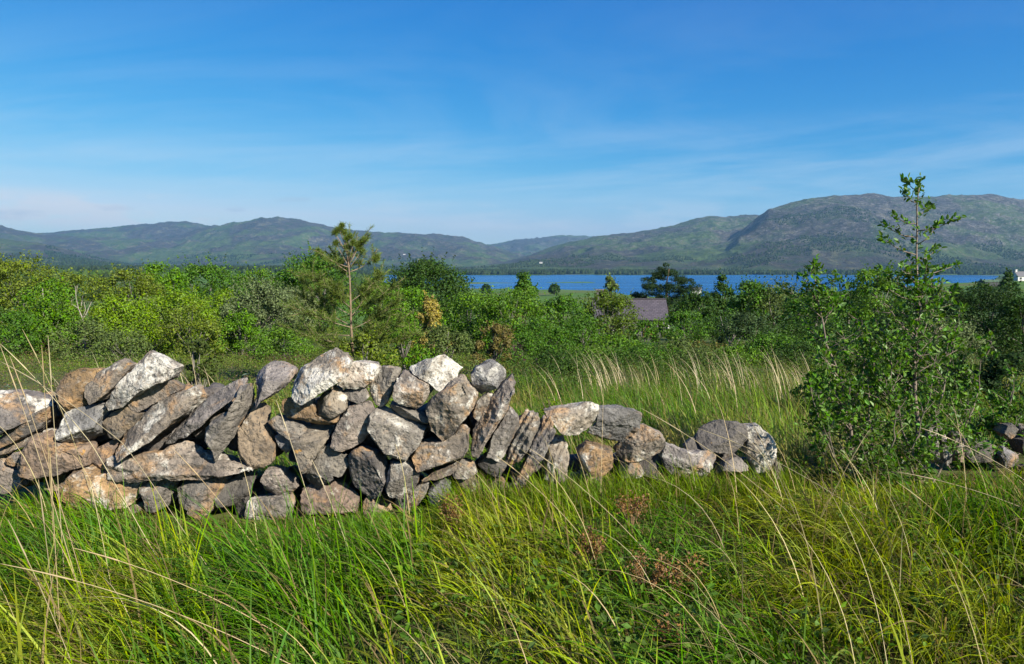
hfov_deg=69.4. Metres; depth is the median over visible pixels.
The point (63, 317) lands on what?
leafy bush
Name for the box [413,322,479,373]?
leafy bush
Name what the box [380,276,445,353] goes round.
broadleaf tree
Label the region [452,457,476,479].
wall stone
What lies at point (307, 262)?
broadleaf tree
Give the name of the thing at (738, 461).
wall stone
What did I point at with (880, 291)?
broadleaf tree
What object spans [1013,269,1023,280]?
farmhouse
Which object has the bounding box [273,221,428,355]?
young pine
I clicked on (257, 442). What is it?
wall stone
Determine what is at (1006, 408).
holly sapling
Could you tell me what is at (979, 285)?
leafy bush
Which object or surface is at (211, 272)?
broadleaf tree
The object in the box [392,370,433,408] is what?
wall stone
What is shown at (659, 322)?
broadleaf tree
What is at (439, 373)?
wall stone
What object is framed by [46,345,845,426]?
dry grass
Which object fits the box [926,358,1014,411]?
leafy bush
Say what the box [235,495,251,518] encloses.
wall stone
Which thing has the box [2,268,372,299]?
plain wood
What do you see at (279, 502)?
wall stone
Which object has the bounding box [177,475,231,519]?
wall stone
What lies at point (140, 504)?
wall stone
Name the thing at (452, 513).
dock plant
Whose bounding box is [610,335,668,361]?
leafy bush
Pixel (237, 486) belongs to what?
wall stone
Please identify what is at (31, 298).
broadleaf tree
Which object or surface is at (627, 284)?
lake
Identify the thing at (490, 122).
sky
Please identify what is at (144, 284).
broadleaf tree
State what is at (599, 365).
scrub
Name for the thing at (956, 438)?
wall stone
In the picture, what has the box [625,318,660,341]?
leafy bush
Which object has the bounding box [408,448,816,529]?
grass
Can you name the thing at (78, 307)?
bare stem
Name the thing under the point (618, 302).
broadleaf tree
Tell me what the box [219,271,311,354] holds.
broadleaf tree
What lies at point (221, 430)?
wall stone
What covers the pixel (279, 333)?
leafy bush
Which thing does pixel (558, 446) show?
wall stone
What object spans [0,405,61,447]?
wall stone
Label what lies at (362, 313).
broadleaf tree
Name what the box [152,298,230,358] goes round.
broadleaf tree
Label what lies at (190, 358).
gorse scrub
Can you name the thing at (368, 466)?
wall stone
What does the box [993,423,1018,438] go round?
wall stone
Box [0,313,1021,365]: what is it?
scrub
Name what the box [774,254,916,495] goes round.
holly sapling
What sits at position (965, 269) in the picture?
lakeside wood
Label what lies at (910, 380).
leafy bush
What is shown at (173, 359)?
heath
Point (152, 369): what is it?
wall stone
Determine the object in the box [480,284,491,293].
broadleaf tree
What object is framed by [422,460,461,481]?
wall stone
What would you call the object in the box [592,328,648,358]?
leafy bush
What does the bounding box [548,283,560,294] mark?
broadleaf tree
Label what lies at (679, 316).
broadleaf tree
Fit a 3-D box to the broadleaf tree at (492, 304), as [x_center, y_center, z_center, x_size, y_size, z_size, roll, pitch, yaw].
[0.074,-0.416,26.969,3.471,3.082,4.341,0,5,0]
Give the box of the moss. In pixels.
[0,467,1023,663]
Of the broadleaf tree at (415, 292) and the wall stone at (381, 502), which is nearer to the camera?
the wall stone at (381, 502)
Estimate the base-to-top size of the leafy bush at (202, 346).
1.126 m
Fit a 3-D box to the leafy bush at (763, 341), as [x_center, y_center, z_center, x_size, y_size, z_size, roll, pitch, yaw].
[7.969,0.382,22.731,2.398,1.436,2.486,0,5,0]
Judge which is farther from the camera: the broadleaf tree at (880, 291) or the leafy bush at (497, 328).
the broadleaf tree at (880, 291)
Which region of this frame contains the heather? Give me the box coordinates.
[510,342,524,363]
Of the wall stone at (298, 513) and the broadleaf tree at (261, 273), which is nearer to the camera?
the wall stone at (298, 513)
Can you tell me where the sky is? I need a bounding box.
[0,0,1023,244]
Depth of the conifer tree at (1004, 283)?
119.35 m
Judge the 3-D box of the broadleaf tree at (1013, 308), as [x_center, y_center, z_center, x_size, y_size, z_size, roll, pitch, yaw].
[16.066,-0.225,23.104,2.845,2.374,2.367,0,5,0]
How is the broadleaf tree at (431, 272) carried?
on the ground at (422, 503)
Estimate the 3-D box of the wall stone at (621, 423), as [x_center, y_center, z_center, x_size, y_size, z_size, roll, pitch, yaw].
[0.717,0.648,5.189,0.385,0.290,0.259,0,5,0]
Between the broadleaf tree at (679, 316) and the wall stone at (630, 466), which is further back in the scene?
the broadleaf tree at (679, 316)
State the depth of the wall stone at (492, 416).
4.83 m
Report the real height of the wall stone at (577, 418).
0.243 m
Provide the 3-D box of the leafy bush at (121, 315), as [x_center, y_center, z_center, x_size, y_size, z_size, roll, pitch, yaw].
[-12.952,-0.321,24.820,2.664,2.739,3.244,0,5,0]
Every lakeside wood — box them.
[378,263,1023,274]
[448,206,1023,271]
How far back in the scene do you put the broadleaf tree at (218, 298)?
29.55 m
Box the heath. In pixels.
[0,343,519,405]
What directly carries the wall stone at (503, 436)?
on the wall stone at (484, 463)
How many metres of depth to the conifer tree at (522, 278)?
35.76 m
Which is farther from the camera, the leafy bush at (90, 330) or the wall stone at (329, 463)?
the leafy bush at (90, 330)
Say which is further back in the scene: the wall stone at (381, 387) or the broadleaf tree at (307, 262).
the broadleaf tree at (307, 262)
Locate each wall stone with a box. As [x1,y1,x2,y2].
[0,389,55,434]
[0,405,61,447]
[0,430,43,454]
[0,452,29,493]
[5,448,22,466]
[17,428,97,481]
[40,428,58,434]
[43,471,72,490]
[55,367,104,418]
[55,403,111,441]
[57,464,145,510]
[84,358,136,404]
[92,438,122,470]
[102,406,145,439]
[104,440,252,482]
[105,350,183,410]
[115,384,208,462]
[117,501,143,514]
[127,378,184,412]
[139,480,178,512]
[166,377,247,443]
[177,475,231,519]
[205,383,254,461]
[214,471,256,507]
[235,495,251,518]
[238,402,277,469]
[244,492,295,520]
[255,361,297,408]
[260,465,298,495]
[268,414,311,439]
[275,434,291,452]
[282,397,341,424]
[289,424,334,473]
[291,347,352,404]
[293,508,308,515]
[300,478,359,514]
[306,443,348,488]
[317,385,348,418]
[330,400,374,451]
[337,360,381,388]
[343,387,369,403]
[348,445,388,498]
[362,491,391,513]
[367,406,428,461]
[369,365,400,407]
[385,457,420,498]
[390,401,428,423]
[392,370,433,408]
[393,480,430,512]
[409,354,462,391]
[412,424,469,472]
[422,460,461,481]
[425,374,478,440]
[428,476,451,505]
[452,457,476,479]
[454,475,478,496]
[471,359,505,393]
[471,373,515,457]
[472,391,492,420]
[478,452,506,477]
[486,406,518,461]
[488,476,507,495]
[505,408,540,465]
[513,415,555,489]
[541,434,568,484]
[544,401,598,435]
[576,439,613,478]
[587,404,641,441]
[613,423,665,461]
[618,461,643,478]
[658,442,715,480]
[682,437,700,449]
[694,419,747,454]
[712,453,747,477]
[741,422,776,473]
[761,459,782,480]
[920,425,939,463]
[938,426,951,465]
[947,430,964,461]
[962,437,996,462]
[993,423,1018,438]
[996,445,1018,467]
[1006,434,1023,454]
[1013,463,1023,470]
[1014,423,1023,434]
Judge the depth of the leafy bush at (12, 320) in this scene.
23.75 m
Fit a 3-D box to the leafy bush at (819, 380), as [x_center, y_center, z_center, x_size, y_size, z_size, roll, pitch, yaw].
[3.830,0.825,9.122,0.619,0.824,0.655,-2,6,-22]
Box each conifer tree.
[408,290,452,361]
[506,270,543,333]
[598,273,628,339]
[701,268,734,339]
[997,267,1023,297]
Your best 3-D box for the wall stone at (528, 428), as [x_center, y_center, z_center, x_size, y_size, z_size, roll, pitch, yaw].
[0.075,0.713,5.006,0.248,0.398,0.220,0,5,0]
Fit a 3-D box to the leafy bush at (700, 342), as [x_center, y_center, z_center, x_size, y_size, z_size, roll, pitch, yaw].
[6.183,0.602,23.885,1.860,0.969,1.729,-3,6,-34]
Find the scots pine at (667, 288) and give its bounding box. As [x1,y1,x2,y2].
[630,262,702,325]
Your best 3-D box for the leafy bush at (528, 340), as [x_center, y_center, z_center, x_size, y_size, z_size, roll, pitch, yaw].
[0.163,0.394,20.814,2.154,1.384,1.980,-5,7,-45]
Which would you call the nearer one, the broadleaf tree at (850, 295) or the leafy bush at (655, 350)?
the leafy bush at (655, 350)
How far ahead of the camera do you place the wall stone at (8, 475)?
4.94 m
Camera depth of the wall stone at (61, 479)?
4.97 m
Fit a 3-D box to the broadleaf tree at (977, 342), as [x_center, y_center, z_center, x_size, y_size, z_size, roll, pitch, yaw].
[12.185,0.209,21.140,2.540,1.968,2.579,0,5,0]
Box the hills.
[0,193,1023,274]
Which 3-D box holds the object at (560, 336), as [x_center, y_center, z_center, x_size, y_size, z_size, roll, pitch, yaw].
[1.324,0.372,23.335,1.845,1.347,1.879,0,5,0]
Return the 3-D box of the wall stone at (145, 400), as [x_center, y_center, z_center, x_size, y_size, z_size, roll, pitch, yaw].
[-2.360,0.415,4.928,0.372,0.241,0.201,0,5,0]
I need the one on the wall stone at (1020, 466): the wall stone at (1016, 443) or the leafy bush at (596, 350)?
the wall stone at (1016, 443)
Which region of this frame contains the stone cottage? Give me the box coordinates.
[591,289,668,336]
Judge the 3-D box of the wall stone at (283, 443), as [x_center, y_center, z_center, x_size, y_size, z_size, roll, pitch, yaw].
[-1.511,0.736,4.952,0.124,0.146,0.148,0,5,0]
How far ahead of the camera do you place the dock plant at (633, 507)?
4.20 m
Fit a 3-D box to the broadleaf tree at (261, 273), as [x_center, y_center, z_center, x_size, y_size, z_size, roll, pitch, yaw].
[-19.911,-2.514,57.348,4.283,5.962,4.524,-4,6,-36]
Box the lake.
[384,275,998,296]
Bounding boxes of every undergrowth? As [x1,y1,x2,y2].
[0,340,1022,450]
[0,351,954,400]
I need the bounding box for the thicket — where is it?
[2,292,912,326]
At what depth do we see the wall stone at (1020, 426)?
6.11 m
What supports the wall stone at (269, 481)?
on the wall stone at (279, 502)
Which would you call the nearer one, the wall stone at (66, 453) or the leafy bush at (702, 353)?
the wall stone at (66, 453)
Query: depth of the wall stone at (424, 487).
4.90 m
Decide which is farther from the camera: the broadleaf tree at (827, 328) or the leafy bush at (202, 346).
the broadleaf tree at (827, 328)
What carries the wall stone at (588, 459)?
on the grass at (683, 484)
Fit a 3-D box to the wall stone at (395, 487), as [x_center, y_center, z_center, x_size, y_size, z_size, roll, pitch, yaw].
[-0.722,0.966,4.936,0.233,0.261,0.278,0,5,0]
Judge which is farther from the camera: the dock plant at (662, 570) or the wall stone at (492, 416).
the wall stone at (492, 416)
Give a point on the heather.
(516, 350)
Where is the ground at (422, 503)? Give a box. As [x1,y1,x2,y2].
[0,273,1023,663]
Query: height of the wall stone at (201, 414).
0.442 m
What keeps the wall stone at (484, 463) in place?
on the wall stone at (503, 481)
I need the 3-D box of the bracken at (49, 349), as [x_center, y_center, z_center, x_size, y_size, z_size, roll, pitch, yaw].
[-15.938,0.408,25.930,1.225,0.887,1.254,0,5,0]
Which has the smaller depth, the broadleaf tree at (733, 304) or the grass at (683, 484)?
the grass at (683, 484)
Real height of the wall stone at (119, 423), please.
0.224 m
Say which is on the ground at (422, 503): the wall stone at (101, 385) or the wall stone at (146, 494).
the wall stone at (146, 494)
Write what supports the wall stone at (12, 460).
on the wall stone at (8, 475)
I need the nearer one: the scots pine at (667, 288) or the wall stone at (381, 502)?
the wall stone at (381, 502)
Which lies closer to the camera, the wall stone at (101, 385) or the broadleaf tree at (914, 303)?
the wall stone at (101, 385)
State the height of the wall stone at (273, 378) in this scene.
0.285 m
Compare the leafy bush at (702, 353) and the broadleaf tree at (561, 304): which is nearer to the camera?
the leafy bush at (702, 353)
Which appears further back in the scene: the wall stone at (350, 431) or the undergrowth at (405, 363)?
the undergrowth at (405, 363)
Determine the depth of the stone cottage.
68.73 m
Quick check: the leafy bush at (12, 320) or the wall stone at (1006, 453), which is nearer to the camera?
the wall stone at (1006, 453)
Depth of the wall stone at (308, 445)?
4.79 m
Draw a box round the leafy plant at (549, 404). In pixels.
[539,397,560,418]
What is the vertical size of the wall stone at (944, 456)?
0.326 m
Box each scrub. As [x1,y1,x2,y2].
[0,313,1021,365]
[0,314,1021,379]
[0,337,525,396]
[493,339,876,400]
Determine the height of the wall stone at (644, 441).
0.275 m
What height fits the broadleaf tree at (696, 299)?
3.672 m
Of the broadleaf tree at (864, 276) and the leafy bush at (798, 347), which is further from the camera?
the broadleaf tree at (864, 276)
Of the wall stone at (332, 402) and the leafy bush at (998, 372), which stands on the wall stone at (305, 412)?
the wall stone at (332, 402)
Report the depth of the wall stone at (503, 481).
5.00 m
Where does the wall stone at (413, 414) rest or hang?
on the wall stone at (389, 430)
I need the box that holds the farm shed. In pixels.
[977,280,999,285]
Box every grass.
[0,362,1023,484]
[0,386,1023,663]
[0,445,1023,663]
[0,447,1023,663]
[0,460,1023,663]
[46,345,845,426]
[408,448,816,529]
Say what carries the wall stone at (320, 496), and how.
on the ground at (422, 503)
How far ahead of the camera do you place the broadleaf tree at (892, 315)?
29.89 m
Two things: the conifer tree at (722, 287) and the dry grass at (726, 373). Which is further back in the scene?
the conifer tree at (722, 287)
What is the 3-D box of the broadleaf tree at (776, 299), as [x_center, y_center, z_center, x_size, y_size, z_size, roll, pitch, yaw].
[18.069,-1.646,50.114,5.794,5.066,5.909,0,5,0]
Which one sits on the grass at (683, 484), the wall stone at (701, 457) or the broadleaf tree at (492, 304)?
the wall stone at (701, 457)
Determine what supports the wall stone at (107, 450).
on the wall stone at (76, 480)
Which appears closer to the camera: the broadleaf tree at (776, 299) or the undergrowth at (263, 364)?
the undergrowth at (263, 364)
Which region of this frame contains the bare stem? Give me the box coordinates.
[72,288,85,319]
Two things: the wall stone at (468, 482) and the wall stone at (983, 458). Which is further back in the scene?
the wall stone at (983, 458)
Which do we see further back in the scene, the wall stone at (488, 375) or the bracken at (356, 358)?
the bracken at (356, 358)
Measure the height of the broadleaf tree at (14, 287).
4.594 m
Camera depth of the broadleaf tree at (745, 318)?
23.90 m
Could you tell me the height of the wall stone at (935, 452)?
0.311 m
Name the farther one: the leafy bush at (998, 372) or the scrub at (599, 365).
the scrub at (599, 365)
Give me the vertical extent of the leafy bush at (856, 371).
1.043 m
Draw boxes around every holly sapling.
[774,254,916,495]
[858,172,1006,487]
[946,359,1023,470]
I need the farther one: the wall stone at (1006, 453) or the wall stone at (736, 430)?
the wall stone at (1006, 453)
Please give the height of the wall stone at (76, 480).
0.297 m
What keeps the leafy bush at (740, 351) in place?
on the ground at (422, 503)
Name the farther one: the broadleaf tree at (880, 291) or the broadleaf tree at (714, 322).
the broadleaf tree at (880, 291)
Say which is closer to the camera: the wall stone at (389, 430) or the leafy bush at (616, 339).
the wall stone at (389, 430)
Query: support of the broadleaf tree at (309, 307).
on the ground at (422, 503)
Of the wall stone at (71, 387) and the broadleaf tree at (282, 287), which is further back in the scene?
the broadleaf tree at (282, 287)
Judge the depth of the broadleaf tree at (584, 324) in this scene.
24.69 m
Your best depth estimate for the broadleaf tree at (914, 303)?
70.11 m
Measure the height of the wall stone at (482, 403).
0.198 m
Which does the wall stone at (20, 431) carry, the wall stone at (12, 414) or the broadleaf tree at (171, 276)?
the wall stone at (12, 414)
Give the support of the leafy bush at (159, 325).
on the ground at (422, 503)
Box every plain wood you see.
[0,253,399,275]
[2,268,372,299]
[44,244,447,267]
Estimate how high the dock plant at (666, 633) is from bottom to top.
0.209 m
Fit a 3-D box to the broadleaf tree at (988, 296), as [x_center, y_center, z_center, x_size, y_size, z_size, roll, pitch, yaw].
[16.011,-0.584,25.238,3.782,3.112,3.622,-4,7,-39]
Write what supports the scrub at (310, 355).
on the ground at (422, 503)
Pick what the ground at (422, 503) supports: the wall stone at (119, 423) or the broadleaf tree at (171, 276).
the broadleaf tree at (171, 276)
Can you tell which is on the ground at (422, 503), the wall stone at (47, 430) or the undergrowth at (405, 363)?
the undergrowth at (405, 363)
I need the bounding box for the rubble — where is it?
[23,382,761,510]
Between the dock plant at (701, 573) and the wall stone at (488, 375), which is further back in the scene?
the wall stone at (488, 375)
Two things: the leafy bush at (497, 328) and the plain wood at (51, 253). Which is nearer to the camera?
the leafy bush at (497, 328)
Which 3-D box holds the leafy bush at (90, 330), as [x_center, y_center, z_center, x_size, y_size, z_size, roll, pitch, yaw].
[-12.617,0.286,21.721,1.966,1.694,1.793,0,5,0]
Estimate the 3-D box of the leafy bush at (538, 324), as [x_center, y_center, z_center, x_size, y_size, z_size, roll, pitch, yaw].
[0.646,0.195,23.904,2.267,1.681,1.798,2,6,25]
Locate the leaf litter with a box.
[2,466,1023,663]
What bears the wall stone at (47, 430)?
on the wall stone at (66, 453)
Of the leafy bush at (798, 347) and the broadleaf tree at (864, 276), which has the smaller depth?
the leafy bush at (798, 347)
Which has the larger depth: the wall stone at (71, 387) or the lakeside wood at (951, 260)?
the lakeside wood at (951, 260)
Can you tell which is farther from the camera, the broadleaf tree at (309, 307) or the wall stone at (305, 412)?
the broadleaf tree at (309, 307)
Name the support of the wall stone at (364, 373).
on the wall stone at (360, 395)
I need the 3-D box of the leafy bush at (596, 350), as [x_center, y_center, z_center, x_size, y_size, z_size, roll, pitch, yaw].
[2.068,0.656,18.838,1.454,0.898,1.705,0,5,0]
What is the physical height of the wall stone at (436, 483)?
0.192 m
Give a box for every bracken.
[0,346,981,404]
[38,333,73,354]
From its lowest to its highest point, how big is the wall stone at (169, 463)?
0.273 m
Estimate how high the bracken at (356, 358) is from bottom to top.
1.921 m
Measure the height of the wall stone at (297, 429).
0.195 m
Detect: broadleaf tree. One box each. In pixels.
[0,249,88,345]
[7,275,87,352]
[29,265,115,348]
[88,259,171,336]
[132,281,221,352]
[135,258,198,328]
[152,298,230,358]
[166,252,255,335]
[192,284,245,350]
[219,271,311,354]
[232,261,277,329]
[264,241,361,333]
[264,284,321,344]
[271,272,298,323]
[351,275,409,339]
[360,247,482,335]
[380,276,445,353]
[433,282,520,353]
[468,278,560,354]
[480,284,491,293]
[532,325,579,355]
[533,291,591,338]
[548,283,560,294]
[558,309,608,351]
[576,282,643,341]
[641,317,668,341]
[661,302,715,343]
[674,288,728,339]
[689,312,742,343]
[716,305,786,358]
[723,274,774,339]
[739,274,821,338]
[754,312,825,346]
[778,288,851,334]
[795,312,879,349]
[817,273,885,339]
[840,259,910,339]
[854,296,937,343]
[858,284,905,310]
[890,310,992,364]
[900,285,945,327]
[934,269,1023,354]
[971,293,1023,354]
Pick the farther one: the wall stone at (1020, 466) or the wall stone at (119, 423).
the wall stone at (1020, 466)
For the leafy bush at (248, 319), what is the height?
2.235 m
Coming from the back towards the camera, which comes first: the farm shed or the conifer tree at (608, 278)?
the farm shed
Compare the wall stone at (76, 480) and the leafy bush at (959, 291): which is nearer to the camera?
the wall stone at (76, 480)
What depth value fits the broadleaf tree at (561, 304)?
31.70 m
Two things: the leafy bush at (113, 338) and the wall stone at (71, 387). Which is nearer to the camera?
the wall stone at (71, 387)
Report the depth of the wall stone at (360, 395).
4.84 m
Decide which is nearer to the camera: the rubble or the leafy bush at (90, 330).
the rubble
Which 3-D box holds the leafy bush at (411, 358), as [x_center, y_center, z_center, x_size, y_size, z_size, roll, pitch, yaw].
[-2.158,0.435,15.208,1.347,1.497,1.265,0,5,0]
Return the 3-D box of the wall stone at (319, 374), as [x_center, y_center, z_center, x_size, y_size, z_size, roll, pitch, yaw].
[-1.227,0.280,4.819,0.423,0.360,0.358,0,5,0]
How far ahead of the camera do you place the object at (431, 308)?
17.92 m
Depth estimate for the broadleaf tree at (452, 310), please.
28.74 m
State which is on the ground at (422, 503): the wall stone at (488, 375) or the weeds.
the weeds
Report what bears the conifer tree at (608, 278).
on the ground at (422, 503)
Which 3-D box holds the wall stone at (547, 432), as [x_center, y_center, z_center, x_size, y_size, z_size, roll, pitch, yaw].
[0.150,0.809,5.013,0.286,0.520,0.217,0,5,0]
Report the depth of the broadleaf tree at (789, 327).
29.90 m
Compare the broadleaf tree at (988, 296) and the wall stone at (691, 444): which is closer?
the wall stone at (691, 444)
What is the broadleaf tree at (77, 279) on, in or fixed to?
on the ground at (422, 503)
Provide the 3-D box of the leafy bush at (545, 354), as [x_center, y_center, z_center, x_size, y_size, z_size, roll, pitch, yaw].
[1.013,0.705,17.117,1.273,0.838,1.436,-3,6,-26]
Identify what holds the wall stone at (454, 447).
on the wall stone at (395, 487)
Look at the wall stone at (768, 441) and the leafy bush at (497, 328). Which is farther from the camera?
the leafy bush at (497, 328)
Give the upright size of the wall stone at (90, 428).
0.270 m
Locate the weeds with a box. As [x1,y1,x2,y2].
[0,450,1023,663]
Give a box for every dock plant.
[438,492,466,546]
[574,525,606,571]
[608,489,650,539]
[624,542,682,601]
[649,613,687,661]
[660,551,706,595]
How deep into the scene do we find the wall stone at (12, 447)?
4.91 m
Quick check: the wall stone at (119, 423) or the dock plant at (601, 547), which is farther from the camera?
the wall stone at (119, 423)
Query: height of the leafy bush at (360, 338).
1.347 m
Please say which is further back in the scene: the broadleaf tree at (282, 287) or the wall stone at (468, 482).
the broadleaf tree at (282, 287)
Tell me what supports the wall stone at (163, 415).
on the wall stone at (169, 463)
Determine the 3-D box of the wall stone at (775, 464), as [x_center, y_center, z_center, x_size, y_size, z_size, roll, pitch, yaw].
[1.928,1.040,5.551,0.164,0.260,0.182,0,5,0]
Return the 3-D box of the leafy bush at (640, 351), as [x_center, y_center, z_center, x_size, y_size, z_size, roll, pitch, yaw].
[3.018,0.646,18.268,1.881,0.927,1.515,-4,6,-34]
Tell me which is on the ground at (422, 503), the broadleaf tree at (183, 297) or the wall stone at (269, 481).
the broadleaf tree at (183, 297)
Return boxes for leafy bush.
[0,304,45,357]
[2,302,92,354]
[42,316,120,364]
[82,321,153,366]
[83,284,162,357]
[124,293,168,348]
[177,336,224,386]
[213,301,269,354]
[245,317,322,362]
[335,323,399,391]
[378,317,435,370]
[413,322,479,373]
[468,320,515,372]
[484,325,560,363]
[503,313,563,354]
[530,346,583,374]
[570,340,619,367]
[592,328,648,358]
[602,338,676,372]
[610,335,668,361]
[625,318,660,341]
[636,340,688,365]
[654,331,706,361]
[666,342,742,369]
[690,337,726,348]
[710,338,773,367]
[733,322,813,359]
[758,334,831,367]
[787,371,842,418]
[810,351,907,419]
[867,361,954,416]
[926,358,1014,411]
[944,285,963,302]
[963,345,1023,419]
[966,279,993,308]
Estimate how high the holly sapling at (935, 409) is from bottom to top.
2.419 m
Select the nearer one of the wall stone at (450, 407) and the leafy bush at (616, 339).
the wall stone at (450, 407)
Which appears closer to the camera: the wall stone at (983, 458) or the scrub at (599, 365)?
the wall stone at (983, 458)

